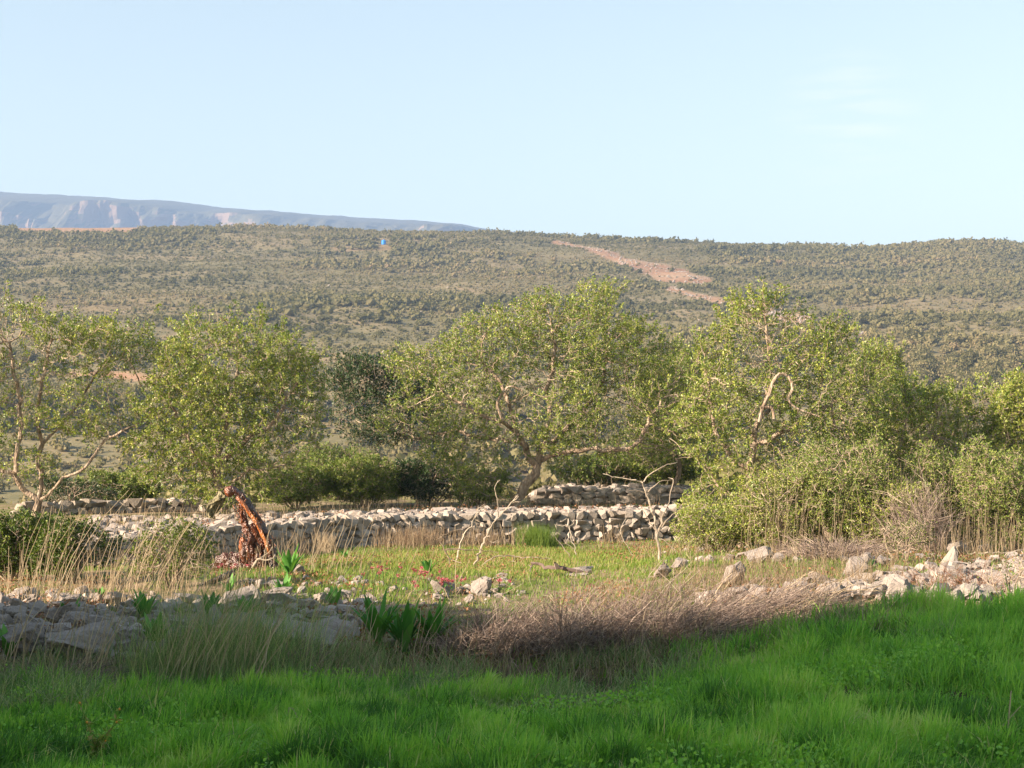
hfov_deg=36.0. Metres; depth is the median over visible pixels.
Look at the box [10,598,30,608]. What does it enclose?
rock
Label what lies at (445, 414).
hillside shrub
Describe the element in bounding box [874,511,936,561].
shrub
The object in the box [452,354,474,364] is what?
hillside shrub
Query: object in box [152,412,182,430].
hillside shrub
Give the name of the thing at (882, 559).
rock
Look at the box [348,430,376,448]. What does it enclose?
hillside shrub
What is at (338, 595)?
strap leaved plant
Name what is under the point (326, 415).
hillside shrub
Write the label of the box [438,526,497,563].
dead branch
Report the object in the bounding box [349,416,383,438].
hillside shrub
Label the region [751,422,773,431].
hillside shrub
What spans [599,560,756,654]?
dead shrub
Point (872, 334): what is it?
hillside shrub
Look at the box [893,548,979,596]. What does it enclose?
dead shrub
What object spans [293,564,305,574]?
rock
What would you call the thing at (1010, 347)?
hillside shrub
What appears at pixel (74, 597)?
rock
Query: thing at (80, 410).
hillside shrub
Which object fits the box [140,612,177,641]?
strap leaved plant
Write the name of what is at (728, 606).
dead shrub
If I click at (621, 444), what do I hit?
hillside shrub
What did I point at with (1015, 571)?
rock
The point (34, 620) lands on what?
rock
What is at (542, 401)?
hillside shrub
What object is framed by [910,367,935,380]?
hillside shrub
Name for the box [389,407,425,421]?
hillside shrub
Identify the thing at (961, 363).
hillside shrub
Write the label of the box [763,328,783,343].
hillside shrub
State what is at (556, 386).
hillside shrub
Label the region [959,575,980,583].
rock
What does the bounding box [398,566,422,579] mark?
pink valerian
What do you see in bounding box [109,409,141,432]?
hillside shrub
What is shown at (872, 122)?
sky
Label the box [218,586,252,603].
rock
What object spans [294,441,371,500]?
shrub
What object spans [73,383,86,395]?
hillside shrub
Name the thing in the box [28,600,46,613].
rock
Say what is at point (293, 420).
hillside shrub
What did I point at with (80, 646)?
rock
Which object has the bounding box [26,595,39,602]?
rock
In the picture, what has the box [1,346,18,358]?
hillside shrub
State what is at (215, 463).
carob tree
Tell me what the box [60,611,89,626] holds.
rock
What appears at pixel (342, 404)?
hillside shrub
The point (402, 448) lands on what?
hillside shrub
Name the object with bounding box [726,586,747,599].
rock
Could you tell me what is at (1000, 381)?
hillside shrub
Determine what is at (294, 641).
grass tussock
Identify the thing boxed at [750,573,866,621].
dead shrub
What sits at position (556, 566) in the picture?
dead branch
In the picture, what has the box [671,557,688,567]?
rock
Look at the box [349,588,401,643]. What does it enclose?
strap leaved plant
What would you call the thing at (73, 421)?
hillside shrub
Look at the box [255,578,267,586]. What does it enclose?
rock
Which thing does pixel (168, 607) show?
rock
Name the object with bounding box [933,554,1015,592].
dead shrub
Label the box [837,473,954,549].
shrub
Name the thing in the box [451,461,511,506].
shrub
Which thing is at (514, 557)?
dead branch
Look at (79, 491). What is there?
shrub
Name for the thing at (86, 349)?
hillside shrub
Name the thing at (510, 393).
hillside shrub
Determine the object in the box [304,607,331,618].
rock
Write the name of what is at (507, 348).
hillside shrub
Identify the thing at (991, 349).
hillside shrub
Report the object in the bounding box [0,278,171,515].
carob tree
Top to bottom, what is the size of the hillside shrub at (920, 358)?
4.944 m
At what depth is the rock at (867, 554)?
24.75 m
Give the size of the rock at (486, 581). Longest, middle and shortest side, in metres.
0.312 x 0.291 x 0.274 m
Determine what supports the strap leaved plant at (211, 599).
on the ground at (262, 508)
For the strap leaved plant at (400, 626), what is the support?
on the ground at (262, 508)
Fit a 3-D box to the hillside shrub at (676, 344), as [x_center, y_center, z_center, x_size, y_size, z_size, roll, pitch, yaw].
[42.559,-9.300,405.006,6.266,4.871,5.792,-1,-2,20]
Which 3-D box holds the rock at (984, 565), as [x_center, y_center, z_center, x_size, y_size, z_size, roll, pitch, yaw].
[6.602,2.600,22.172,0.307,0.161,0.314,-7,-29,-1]
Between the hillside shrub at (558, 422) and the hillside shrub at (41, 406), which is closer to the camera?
the hillside shrub at (558, 422)
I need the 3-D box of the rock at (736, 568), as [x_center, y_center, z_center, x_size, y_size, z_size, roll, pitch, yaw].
[2.779,2.394,19.777,0.327,0.306,0.355,-8,13,8]
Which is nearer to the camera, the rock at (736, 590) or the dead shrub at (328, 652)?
the dead shrub at (328, 652)
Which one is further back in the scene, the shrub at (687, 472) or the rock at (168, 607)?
the shrub at (687, 472)
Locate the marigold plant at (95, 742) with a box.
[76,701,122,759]
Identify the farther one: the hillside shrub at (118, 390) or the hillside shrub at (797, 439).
the hillside shrub at (118, 390)
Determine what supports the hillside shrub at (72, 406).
on the hill
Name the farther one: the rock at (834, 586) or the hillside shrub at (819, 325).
the hillside shrub at (819, 325)
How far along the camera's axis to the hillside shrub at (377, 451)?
262.35 m
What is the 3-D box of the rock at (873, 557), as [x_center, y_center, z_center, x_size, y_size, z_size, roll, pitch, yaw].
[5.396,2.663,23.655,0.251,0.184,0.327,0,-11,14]
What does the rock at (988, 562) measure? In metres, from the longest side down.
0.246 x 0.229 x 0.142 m
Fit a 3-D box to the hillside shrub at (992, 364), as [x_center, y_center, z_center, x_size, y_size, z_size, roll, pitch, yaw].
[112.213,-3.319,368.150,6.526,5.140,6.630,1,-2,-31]
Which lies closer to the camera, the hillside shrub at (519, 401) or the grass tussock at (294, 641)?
the grass tussock at (294, 641)
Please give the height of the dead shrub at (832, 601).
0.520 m
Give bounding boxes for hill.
[0,227,1023,502]
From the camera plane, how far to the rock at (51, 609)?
19.07 m
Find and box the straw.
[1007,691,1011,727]
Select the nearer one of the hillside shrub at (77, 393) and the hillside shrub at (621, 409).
the hillside shrub at (621, 409)
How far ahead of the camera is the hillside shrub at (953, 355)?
398.60 m
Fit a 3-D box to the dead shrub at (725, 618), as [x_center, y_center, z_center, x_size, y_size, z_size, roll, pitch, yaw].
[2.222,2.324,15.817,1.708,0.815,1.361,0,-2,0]
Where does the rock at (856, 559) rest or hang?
on the ground at (262, 508)
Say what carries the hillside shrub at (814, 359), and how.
on the hill
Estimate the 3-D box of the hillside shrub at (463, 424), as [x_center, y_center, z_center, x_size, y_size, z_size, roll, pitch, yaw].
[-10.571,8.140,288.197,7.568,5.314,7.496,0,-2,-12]
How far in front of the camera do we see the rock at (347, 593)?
21.15 m
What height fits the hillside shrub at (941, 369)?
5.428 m
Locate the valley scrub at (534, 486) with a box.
[0,452,1011,502]
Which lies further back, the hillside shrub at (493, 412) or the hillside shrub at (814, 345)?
the hillside shrub at (814, 345)
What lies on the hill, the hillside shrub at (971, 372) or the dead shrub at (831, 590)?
the hillside shrub at (971, 372)
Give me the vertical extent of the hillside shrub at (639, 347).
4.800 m
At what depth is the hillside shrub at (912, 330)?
445.30 m
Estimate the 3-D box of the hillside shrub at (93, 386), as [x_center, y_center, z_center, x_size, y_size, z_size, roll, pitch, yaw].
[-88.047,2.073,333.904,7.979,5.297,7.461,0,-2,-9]
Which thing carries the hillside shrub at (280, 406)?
on the hill
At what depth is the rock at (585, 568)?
25.12 m
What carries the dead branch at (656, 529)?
on the ground at (262, 508)
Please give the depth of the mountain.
3960.66 m
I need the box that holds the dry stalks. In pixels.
[0,458,1023,695]
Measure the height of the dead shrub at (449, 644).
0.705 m
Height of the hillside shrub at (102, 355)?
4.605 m
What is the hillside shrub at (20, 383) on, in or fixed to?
on the hill
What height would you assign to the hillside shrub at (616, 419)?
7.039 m
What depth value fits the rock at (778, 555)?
24.08 m
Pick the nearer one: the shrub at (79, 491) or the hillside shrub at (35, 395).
the shrub at (79, 491)
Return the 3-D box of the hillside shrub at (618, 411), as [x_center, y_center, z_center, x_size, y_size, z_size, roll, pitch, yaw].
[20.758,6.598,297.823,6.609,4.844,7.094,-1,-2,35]
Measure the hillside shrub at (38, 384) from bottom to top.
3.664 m
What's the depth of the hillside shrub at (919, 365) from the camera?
376.65 m
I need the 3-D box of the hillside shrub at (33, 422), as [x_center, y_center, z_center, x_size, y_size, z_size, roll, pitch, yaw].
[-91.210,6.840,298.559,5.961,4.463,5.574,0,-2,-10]
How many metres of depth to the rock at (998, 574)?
18.60 m
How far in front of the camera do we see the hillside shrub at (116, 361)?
392.87 m
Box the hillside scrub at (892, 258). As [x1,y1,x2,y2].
[0,222,1023,502]
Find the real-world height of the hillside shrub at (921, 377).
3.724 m
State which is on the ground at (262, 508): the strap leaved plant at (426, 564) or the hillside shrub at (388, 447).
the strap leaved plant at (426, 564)
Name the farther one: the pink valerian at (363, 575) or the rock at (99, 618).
the pink valerian at (363, 575)
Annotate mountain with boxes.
[0,191,512,232]
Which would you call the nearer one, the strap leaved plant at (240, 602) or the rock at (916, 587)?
the rock at (916, 587)
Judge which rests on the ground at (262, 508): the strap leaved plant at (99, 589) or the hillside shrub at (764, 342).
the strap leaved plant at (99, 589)
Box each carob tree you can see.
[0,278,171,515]
[121,299,336,513]
[322,346,462,503]
[368,272,719,507]
[616,332,731,485]
[661,276,903,549]
[817,331,922,469]
[845,369,972,536]
[904,372,1023,536]
[960,360,1023,503]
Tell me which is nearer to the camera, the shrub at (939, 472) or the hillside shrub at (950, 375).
the shrub at (939, 472)
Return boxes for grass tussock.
[83,553,331,684]
[146,560,381,682]
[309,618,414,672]
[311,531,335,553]
[388,525,445,547]
[472,528,500,546]
[514,520,559,548]
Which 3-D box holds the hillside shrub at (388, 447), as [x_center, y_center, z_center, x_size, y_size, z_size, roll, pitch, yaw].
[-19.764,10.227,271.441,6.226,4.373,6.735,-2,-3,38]
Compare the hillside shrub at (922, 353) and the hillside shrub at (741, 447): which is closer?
the hillside shrub at (741, 447)
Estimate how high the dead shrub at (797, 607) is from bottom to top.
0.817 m
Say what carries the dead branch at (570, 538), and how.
on the ground at (262, 508)
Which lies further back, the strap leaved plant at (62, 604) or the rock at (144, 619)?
the strap leaved plant at (62, 604)
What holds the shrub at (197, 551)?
on the ground at (262, 508)
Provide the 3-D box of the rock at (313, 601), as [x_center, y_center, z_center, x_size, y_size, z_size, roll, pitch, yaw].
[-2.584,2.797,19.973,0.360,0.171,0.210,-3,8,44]
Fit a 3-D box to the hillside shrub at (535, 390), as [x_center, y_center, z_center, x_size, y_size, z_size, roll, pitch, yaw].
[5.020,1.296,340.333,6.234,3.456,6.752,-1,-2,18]
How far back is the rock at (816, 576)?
18.91 m
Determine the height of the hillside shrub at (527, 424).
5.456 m
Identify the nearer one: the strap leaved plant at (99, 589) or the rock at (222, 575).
the strap leaved plant at (99, 589)
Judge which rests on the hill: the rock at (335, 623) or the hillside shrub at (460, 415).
the hillside shrub at (460, 415)
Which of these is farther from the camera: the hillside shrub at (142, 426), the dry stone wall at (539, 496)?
the hillside shrub at (142, 426)
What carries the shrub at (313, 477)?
on the ground at (262, 508)
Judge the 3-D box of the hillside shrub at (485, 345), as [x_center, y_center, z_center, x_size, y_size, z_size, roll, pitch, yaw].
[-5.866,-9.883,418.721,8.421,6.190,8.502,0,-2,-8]
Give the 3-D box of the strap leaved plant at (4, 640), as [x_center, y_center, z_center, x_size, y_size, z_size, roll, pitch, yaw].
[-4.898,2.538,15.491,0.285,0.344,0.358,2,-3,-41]
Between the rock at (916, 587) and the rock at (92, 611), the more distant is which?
the rock at (92, 611)
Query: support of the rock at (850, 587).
on the ground at (262, 508)
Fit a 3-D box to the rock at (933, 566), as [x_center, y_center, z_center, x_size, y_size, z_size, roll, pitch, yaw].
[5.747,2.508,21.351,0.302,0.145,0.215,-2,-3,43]
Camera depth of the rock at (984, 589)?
16.86 m
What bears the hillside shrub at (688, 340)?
on the hill
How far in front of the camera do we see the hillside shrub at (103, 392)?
331.50 m
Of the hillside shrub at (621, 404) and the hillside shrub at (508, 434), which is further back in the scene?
the hillside shrub at (621, 404)
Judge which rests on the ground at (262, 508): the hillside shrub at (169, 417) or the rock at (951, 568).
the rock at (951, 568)
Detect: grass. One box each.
[0,577,1023,767]
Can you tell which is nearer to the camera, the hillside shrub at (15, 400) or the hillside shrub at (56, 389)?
the hillside shrub at (15, 400)
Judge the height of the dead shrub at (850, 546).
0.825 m
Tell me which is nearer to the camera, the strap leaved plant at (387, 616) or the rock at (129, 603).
the strap leaved plant at (387, 616)
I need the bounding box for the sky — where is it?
[0,0,1023,246]
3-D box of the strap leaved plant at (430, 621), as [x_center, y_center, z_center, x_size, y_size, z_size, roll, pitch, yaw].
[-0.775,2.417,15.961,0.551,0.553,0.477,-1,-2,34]
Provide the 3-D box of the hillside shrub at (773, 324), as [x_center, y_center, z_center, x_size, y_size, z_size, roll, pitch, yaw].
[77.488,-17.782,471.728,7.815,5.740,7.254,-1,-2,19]
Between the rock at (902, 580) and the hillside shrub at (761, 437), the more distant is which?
the hillside shrub at (761, 437)
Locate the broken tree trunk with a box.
[206,485,277,570]
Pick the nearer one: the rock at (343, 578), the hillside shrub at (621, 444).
the rock at (343, 578)
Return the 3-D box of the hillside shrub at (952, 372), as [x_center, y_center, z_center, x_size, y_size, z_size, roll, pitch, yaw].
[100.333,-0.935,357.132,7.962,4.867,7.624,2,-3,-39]
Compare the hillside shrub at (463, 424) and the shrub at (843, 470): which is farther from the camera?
the hillside shrub at (463, 424)
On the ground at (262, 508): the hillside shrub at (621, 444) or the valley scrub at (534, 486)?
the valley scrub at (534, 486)
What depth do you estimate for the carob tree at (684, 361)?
44.23 m
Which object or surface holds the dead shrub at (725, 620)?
on the ground at (262, 508)
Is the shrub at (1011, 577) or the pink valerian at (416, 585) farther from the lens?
the pink valerian at (416, 585)
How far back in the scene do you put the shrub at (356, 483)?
42.39 m
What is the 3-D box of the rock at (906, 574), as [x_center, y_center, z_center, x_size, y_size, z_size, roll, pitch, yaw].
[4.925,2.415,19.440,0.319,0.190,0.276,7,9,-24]
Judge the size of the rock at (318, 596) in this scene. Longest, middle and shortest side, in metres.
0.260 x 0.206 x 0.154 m
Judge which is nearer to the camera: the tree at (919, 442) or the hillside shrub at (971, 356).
the tree at (919, 442)
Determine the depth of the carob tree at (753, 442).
34.77 m
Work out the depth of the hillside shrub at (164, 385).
340.42 m
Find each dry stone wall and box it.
[9,496,255,515]
[21,502,729,567]
[527,481,712,504]
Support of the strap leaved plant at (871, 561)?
on the ground at (262, 508)
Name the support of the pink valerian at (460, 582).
on the ground at (262, 508)
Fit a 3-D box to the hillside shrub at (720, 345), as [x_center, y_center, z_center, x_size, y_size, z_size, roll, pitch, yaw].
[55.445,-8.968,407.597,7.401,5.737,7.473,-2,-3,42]
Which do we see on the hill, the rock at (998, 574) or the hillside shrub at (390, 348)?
the hillside shrub at (390, 348)
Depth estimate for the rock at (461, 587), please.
22.03 m
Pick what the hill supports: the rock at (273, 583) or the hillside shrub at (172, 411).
the hillside shrub at (172, 411)
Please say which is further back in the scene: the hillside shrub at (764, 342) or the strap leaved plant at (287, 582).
the hillside shrub at (764, 342)
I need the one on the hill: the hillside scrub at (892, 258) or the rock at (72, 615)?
the hillside scrub at (892, 258)
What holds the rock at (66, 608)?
on the ground at (262, 508)
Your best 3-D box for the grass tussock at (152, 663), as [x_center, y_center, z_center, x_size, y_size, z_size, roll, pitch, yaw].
[-2.788,2.170,14.692,2.562,1.385,2.303,1,-2,-25]
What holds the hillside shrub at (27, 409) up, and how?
on the hill
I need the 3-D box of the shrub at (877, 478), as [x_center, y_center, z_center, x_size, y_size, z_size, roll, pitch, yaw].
[6.337,2.136,31.012,2.270,2.624,2.528,1,-2,-27]
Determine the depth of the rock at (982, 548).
32.87 m
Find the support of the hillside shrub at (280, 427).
on the hill
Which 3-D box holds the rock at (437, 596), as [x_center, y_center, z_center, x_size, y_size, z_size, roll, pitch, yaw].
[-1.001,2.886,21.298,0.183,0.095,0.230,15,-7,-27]
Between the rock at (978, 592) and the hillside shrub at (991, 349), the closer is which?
the rock at (978, 592)
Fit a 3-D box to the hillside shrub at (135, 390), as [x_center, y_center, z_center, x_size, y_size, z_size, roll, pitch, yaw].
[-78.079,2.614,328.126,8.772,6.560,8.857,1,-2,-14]
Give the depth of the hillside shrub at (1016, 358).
403.54 m
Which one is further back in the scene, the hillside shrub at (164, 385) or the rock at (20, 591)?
the hillside shrub at (164, 385)
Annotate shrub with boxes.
[0,386,24,410]
[0,506,60,580]
[0,643,160,684]
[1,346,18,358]
[8,380,29,385]
[14,410,45,431]
[15,347,38,361]
[15,382,38,398]
[19,509,128,583]
[21,403,35,413]
[22,389,53,408]
[22,401,50,413]
[30,380,52,387]
[33,472,119,502]
[38,347,59,359]
[42,355,66,365]
[49,386,63,397]
[54,396,76,408]
[57,395,93,416]
[64,418,84,431]
[69,465,168,500]
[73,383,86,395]
[74,407,92,416]
[80,382,115,398]
[82,338,104,354]
[90,345,114,357]
[91,388,116,401]
[93,419,113,436]
[98,425,123,436]
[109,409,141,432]
[111,381,128,387]
[111,384,129,394]
[112,353,131,367]
[115,383,151,405]
[115,401,155,428]
[115,514,220,588]
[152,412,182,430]
[153,398,179,412]
[155,376,178,392]
[203,393,237,412]
[227,626,348,669]
[231,403,267,424]
[255,462,342,508]
[265,397,291,413]
[267,417,290,433]
[273,410,299,426]
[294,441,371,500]
[298,392,325,402]
[303,401,331,420]
[316,450,416,506]
[332,394,361,412]
[345,352,359,360]
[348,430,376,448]
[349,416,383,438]
[353,385,383,407]
[354,443,388,456]
[380,434,398,454]
[381,343,405,357]
[385,426,432,455]
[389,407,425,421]
[389,456,478,505]
[419,609,519,663]
[424,422,462,449]
[431,408,455,420]
[435,575,575,664]
[448,418,474,433]
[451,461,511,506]
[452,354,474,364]
[455,400,477,419]
[469,398,518,428]
[471,420,488,431]
[477,434,522,451]
[479,594,634,667]
[483,381,519,400]
[484,340,501,355]
[486,419,511,435]
[490,397,517,412]
[498,346,520,362]
[498,421,522,436]
[503,563,664,666]
[508,425,542,448]
[512,422,542,433]
[516,388,538,405]
[520,393,557,419]
[525,354,545,363]
[525,382,544,391]
[544,416,573,435]
[546,451,645,486]
[549,379,583,401]
[561,580,698,654]
[562,438,587,455]
[567,428,594,444]
[571,419,609,439]
[595,407,627,430]
[598,432,618,444]
[599,397,623,408]
[599,426,631,438]
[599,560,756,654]
[602,437,631,454]
[606,407,631,413]
[612,407,637,426]
[612,431,634,442]
[617,442,705,484]
[623,343,648,355]
[647,581,798,647]
[662,573,817,643]
[668,339,687,352]
[669,493,766,552]
[678,565,831,641]
[683,338,696,352]
[715,341,737,353]
[715,415,739,431]
[721,566,855,634]
[722,456,839,552]
[724,407,739,418]
[731,573,834,633]
[736,334,758,351]
[737,440,761,454]
[744,563,914,619]
[748,338,766,351]
[749,421,792,454]
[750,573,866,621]
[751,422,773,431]
[753,351,778,364]
[760,316,783,329]
[760,360,780,372]
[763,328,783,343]
[770,582,868,616]
[772,426,902,547]
[772,521,909,560]
[777,348,796,361]
[783,429,810,446]
[799,461,937,552]
[804,363,825,378]
[805,319,824,332]
[806,352,830,365]
[807,339,823,350]
[810,323,829,332]
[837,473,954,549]
[852,345,868,355]
[860,454,984,555]
[863,331,883,341]
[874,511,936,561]
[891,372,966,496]
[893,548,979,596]
[897,326,920,337]
[898,439,1023,553]
[905,371,924,381]
[906,348,932,360]
[907,359,933,373]
[908,342,930,350]
[910,353,932,361]
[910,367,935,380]
[911,345,933,354]
[912,359,939,372]
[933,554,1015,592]
[934,356,949,366]
[934,359,959,375]
[938,369,967,389]
[940,372,955,386]
[941,367,964,374]
[945,350,961,361]
[947,354,973,372]
[949,432,1023,551]
[953,370,982,390]
[960,347,984,365]
[966,366,979,374]
[970,334,994,349]
[975,551,1023,595]
[976,359,1004,374]
[976,367,1001,385]
[980,342,1004,356]
[992,377,1009,388]
[999,353,1023,363]
[1000,344,1021,353]
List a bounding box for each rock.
[0,595,10,604]
[0,623,44,655]
[6,605,26,617]
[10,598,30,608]
[12,613,39,622]
[13,586,30,595]
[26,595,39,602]
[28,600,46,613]
[43,608,61,622]
[44,606,55,613]
[44,620,115,660]
[44,625,50,633]
[47,601,66,606]
[57,594,85,601]
[58,604,81,616]
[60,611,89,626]
[79,615,112,625]
[83,608,95,614]
[91,594,105,602]
[103,591,128,603]
[113,626,128,640]
[125,598,133,606]
[127,610,140,618]
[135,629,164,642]
[138,616,152,623]
[157,601,174,615]
[171,592,202,602]
[194,599,205,611]
[202,569,234,584]
[207,604,220,618]
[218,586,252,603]
[249,584,260,597]
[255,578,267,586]
[260,592,296,603]
[261,586,292,595]
[261,619,339,648]
[267,579,280,587]
[272,601,282,607]
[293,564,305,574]
[298,598,320,608]
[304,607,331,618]
[313,592,326,601]
[316,618,360,639]
[338,575,346,582]
[340,589,350,599]
[430,580,454,593]
[432,593,444,600]
[456,586,466,593]
[463,584,470,591]
[464,594,474,603]
[470,576,491,595]
[496,573,507,577]
[566,566,593,575]
[654,562,671,578]
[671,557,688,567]
[722,561,745,583]
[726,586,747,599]
[743,546,772,562]
[771,552,784,562]
[808,571,830,583]
[816,581,842,589]
[821,581,840,598]
[841,556,869,576]
[841,577,856,586]
[846,582,868,592]
[854,572,876,580]
[860,552,870,556]
[863,555,879,566]
[874,570,887,574]
[876,555,889,565]
[879,574,908,597]
[888,579,911,597]
[900,572,917,584]
[909,585,922,593]
[925,564,938,569]
[936,572,966,578]
[939,565,963,572]
[941,545,957,562]
[947,541,968,554]
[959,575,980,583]
[966,590,981,598]
[967,564,981,570]
[971,572,987,577]
[977,544,988,552]
[978,563,993,568]
[979,559,990,566]
[979,587,992,595]
[982,571,1010,584]
[994,585,1012,591]
[1008,573,1023,583]
[1014,560,1023,566]
[1014,566,1023,574]
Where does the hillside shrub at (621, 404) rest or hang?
on the hill
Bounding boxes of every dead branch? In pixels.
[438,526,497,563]
[456,505,483,559]
[474,480,520,563]
[483,555,549,564]
[529,562,591,574]
[553,520,576,555]
[606,462,679,560]
[967,549,1022,554]
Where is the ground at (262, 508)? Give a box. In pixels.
[0,486,1023,767]
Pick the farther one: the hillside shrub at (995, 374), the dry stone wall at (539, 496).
the hillside shrub at (995, 374)
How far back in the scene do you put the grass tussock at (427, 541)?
35.01 m
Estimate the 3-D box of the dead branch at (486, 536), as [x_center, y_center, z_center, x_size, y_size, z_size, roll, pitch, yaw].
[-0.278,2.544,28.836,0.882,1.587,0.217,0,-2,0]
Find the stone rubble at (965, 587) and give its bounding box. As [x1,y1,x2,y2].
[0,537,1023,662]
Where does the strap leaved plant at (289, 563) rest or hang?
on the ground at (262, 508)
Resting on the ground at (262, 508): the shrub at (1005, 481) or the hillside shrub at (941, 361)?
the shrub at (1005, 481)
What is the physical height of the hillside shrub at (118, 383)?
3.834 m
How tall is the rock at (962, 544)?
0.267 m
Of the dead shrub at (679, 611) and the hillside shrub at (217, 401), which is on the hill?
the hillside shrub at (217, 401)
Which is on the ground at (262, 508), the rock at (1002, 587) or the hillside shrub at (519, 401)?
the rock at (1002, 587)
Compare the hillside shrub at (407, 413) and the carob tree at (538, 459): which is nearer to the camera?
the carob tree at (538, 459)
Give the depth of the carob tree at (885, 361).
41.87 m
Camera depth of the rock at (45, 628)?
15.89 m
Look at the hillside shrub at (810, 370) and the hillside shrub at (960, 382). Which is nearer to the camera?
the hillside shrub at (960, 382)
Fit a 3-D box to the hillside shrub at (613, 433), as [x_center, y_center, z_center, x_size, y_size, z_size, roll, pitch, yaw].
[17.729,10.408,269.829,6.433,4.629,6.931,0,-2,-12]
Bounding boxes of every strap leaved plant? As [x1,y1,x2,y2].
[0,623,23,658]
[60,593,81,606]
[93,587,105,594]
[130,587,160,617]
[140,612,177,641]
[198,590,222,612]
[219,573,235,590]
[233,591,256,612]
[272,573,291,586]
[273,543,305,573]
[323,585,343,605]
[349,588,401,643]
[378,597,434,651]
[413,596,458,648]
[421,557,440,570]
[863,559,874,572]
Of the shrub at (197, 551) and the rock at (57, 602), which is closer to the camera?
the rock at (57, 602)
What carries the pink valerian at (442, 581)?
on the ground at (262, 508)
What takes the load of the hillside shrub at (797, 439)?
on the hill
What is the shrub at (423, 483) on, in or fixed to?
on the ground at (262, 508)
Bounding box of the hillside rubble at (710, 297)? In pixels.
[40,236,927,352]
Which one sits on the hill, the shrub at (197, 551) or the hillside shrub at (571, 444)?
the hillside shrub at (571, 444)
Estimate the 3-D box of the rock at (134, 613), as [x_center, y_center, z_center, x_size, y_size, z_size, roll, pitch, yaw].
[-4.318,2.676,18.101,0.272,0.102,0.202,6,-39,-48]
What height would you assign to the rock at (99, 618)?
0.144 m
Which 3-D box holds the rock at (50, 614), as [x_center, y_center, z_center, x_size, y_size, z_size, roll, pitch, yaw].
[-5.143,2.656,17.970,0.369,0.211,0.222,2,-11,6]
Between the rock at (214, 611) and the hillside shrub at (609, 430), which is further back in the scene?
the hillside shrub at (609, 430)
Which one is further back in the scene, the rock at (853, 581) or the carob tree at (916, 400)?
the carob tree at (916, 400)
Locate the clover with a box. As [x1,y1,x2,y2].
[0,612,1023,767]
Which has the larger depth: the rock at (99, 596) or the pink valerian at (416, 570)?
the pink valerian at (416, 570)
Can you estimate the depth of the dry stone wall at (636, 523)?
36.25 m
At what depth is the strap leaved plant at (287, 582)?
21.72 m
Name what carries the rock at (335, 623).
on the ground at (262, 508)
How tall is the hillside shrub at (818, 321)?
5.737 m
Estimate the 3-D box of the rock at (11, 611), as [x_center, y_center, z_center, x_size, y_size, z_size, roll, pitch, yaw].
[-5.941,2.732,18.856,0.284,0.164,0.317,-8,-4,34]
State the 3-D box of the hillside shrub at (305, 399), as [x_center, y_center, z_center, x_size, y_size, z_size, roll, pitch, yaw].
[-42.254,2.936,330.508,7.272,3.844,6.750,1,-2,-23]
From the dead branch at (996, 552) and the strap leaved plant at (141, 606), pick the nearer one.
the strap leaved plant at (141, 606)
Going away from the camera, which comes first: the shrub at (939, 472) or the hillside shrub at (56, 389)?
the shrub at (939, 472)
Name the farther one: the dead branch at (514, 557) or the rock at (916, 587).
the dead branch at (514, 557)
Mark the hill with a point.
(14, 493)
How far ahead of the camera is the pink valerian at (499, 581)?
22.01 m
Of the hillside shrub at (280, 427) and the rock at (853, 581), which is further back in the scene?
the hillside shrub at (280, 427)
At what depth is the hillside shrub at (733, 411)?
304.24 m
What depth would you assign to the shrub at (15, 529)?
25.37 m
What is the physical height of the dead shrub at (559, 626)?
1.238 m
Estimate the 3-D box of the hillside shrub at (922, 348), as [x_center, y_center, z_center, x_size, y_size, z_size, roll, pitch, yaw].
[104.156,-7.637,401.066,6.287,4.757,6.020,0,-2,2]
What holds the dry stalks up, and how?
on the ground at (262, 508)
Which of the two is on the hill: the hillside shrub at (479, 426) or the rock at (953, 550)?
the hillside shrub at (479, 426)
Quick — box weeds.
[0,589,971,710]
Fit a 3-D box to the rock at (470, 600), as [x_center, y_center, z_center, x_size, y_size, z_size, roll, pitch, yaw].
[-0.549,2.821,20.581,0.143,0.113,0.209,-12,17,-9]
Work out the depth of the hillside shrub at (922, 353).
391.78 m
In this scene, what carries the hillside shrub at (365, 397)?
on the hill
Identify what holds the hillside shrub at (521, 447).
on the hill
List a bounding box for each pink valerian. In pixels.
[217,563,249,575]
[361,571,398,583]
[370,565,389,578]
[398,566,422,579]
[411,580,419,596]
[417,570,440,583]
[435,577,454,593]
[454,574,466,585]
[489,578,511,594]
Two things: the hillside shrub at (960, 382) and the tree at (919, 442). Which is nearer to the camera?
the tree at (919, 442)
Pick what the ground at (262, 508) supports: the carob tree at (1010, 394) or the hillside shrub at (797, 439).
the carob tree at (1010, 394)
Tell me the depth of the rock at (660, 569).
22.51 m
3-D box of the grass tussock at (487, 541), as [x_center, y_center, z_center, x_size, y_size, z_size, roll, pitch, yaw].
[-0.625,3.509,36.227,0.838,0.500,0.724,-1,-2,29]
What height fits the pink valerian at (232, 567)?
0.243 m
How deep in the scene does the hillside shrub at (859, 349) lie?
413.90 m
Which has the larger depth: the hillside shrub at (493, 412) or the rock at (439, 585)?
the hillside shrub at (493, 412)
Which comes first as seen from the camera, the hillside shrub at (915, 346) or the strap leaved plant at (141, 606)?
the strap leaved plant at (141, 606)
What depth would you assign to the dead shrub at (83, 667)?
14.74 m
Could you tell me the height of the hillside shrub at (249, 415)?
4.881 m

